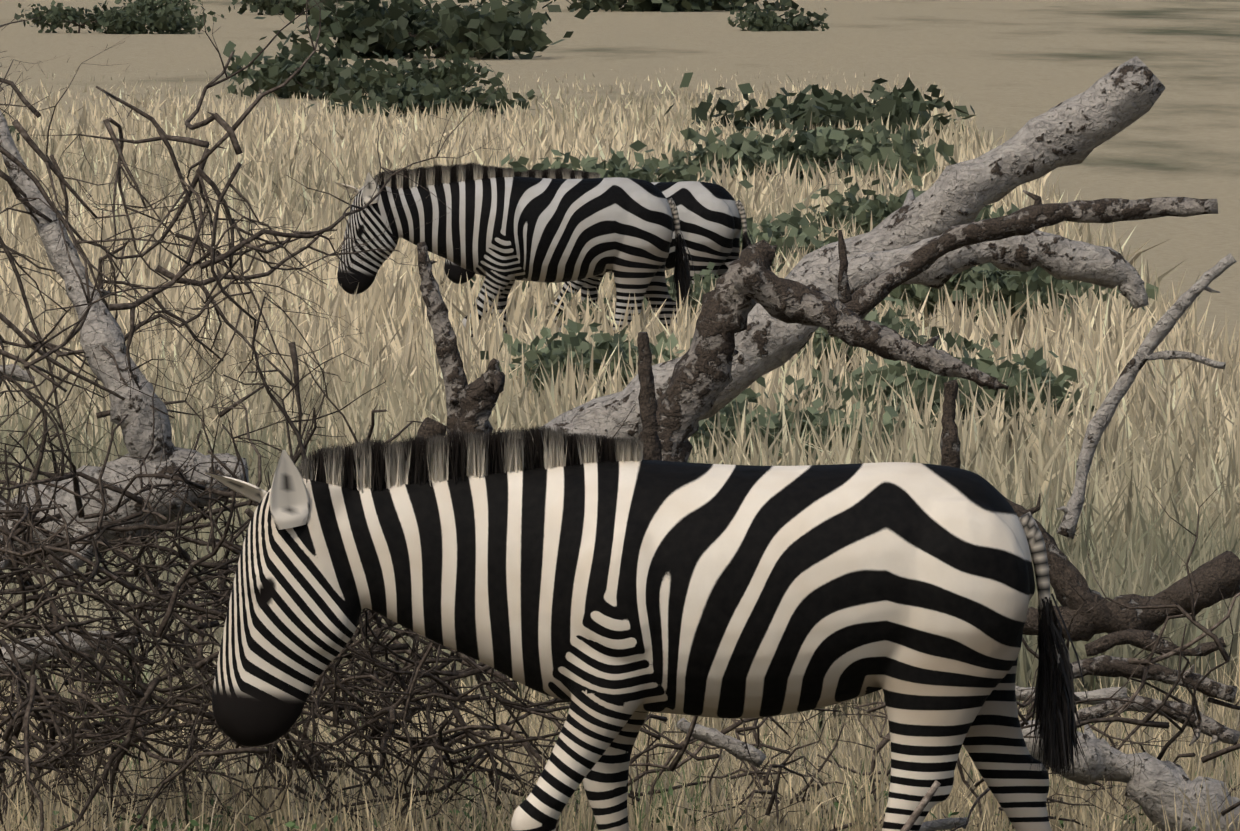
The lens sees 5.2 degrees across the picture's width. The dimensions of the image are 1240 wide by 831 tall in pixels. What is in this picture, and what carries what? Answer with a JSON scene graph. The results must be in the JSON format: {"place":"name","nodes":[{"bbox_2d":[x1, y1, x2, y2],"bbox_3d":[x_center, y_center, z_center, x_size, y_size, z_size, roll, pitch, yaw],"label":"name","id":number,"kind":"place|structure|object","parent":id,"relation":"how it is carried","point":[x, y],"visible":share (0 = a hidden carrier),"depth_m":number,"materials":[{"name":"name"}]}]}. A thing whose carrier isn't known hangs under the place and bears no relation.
{"place":"outdoors","nodes":[
{"label":"outdoors","id":0,"kind":"place"},
{"bbox_2d":[0,0,1239,830],"bbox_3d":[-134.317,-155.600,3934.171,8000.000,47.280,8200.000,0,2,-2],"label":"terrain","id":1,"kind":"structure","parent":0,"point":[1008,66],"depth_m":252.88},
{"bbox_2d":[334,162,695,338],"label":"zebra","id":2,"kind":"object","parent":1,"relation":"on","point":[503,229],"visible":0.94,"depth_m":91.36},
{"bbox_2d":[444,167,753,330],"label":"zebra","id":3,"kind":"object","parent":1,"relation":"on","point":[712,217],"visible":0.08,"depth_m":95.25},
{"bbox_2d":[3,0,1195,830],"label":"bush","id":4,"kind":"object","parent":1,"relation":"on","point":[365,28],"depth_m":149.57,"materials":[{"name":"green plant"}]},
{"bbox_2d":[0,67,1239,735],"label":"grass","id":5,"kind":"structure","parent":1,"relation":"on","point":[1170,439],"depth_m":85.05,"materials":[{"name":"beige plant"}]},
{"bbox_2d":[0,0,1239,830],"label":"bare branches","id":6,"kind":"object","parent":1,"relation":"on","point":[129,726],"visible":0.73,"depth_m":41.46,"materials":[{"name":"brown wood"}]},
{"bbox_2d":[0,56,1239,830],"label":"fallen tree","id":7,"kind":"object","parent":1,"relation":"on","point":[1078,128],"visible":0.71,"depth_m":45.48,"materials":[{"name":"grey wood"}]},
{"bbox_2d":[0,641,1239,830],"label":"grass tufts","id":8,"kind":"object","parent":1,"relation":"on","point":[850,812],"visible":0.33,"depth_m":42.66,"materials":[{"name":"beige plant"}]},
{"bbox_2d":[206,424,1091,830],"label":"zebra","id":9,"kind":"object","parent":1,"relation":"on","point":[614,590],"visible":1,"depth_m":39.37},
{"bbox_2d":[417,190,1239,745],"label":"dead tree branches","id":10,"kind":"object","parent":1,"relation":"on","point":[701,378],"visible":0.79,"depth_m":43.65,"materials":[{"name":"brown wood"}]},
{"bbox_2d":[637,230,1239,656],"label":"fallen tree branch","id":11,"kind":"object","parent":1,"relation":"on","point":[1115,622],"visible":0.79,"depth_m":42.56,"materials":[{"name":"brown wood"}]}
]}

